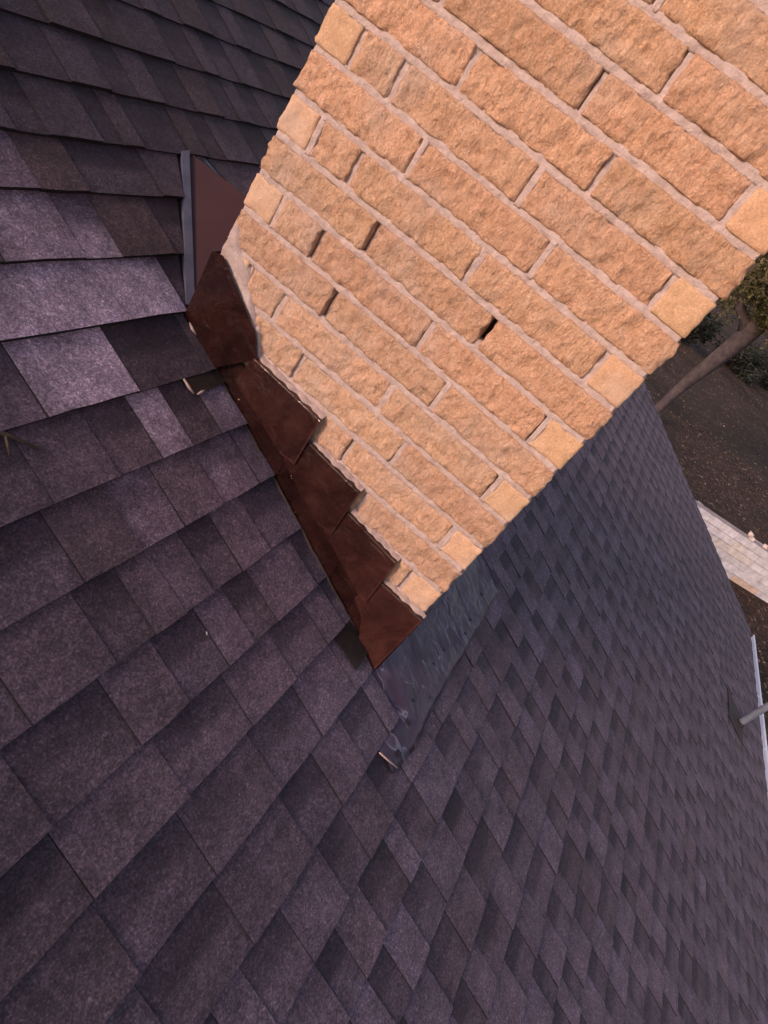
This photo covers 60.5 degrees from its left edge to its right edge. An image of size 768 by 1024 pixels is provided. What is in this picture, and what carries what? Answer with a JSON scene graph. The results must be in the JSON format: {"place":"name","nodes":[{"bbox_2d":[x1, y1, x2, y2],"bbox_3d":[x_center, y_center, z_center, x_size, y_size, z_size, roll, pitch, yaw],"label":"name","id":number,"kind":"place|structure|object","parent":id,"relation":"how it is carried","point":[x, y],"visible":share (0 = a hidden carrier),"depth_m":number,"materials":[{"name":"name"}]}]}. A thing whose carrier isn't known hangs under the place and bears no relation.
{"place":"outdoors","nodes":[
{"label":"outdoors","id":0,"kind":"place"},
{"bbox_2d":[0,0,767,1023],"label":"roof","id":1,"kind":"structure","parent":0,"point":[560,816],"depth_m":1.51,"materials":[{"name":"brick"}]},
{"bbox_2d":[0,431,40,455],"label":"twig","id":2,"kind":"object","parent":1,"relation":"on","point":[6,435],"visible":1,"depth_m":1.11,"materials":[{"name":"brown wood"}]},
{"bbox_2d":[183,0,767,773],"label":"chimney","id":3,"kind":"object","parent":1,"relation":"on","point":[475,270],"visible":0.92,"depth_m":1.27,"materials":[{"name":"brick"}]},
{"bbox_2d":[379,752,397,767],"bbox_3d":[0.011,0.615,1.633,0.073,0.036,0.005,27,34,-17],"label":"twig","id":4,"kind":"object","parent":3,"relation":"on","point":[388,760],"visible":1,"depth_m":1.63,"materials":[{"name":"beige wood"}]},
{"bbox_2d":[728,688,767,743],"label":"vent pipe","id":5,"kind":"object","parent":1,"relation":"on","point":[738,721],"visible":0.88,"depth_m":5.22,"materials":[{"name":"grey metal"}]},
{"bbox_2d":[644,286,767,746],"bbox_3d":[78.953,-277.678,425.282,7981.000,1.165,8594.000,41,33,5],"label":"ground","id":6,"kind":"structure","parent":0,"point":[670,415],"depth_m":21.51,"materials":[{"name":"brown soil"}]},
{"bbox_2d":[681,307,723,347],"bbox_3d":[14.692,-9.152,31.858,3.148,3.248,3.780,48,34,15],"label":"evergreen shrub","id":7,"kind":"object","parent":6,"relation":"on","point":[705,329],"visible":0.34,"depth_m":31.59,"materials":[{"name":"green plant"}]},
{"bbox_2d":[655,252,767,414],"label":"juniper tree","id":8,"kind":"object","parent":6,"relation":"on","point":[753,285],"visible":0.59,"depth_m":16.48,"materials":[{"name":"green plant"}]},
{"bbox_2d":[695,500,767,602],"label":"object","id":9,"kind":"structure","parent":6,"relation":"on","point":[743,556],"depth_m":15.88,"materials":[{"name":"stone"}]},
{"bbox_2d":[712,336,767,385],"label":"evergreen shrub","id":10,"kind":"object","parent":6,"relation":"on","point":[742,362],"visible":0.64,"depth_m":34.52,"materials":[{"name":"green plant"}]},
{"bbox_2d":[752,343,767,391],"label":"evergreen shrub","id":11,"kind":"object","parent":6,"relation":"on","point":[763,380],"visible":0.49,"depth_m":37.63,"materials":[{"name":"green plant"}]}
]}

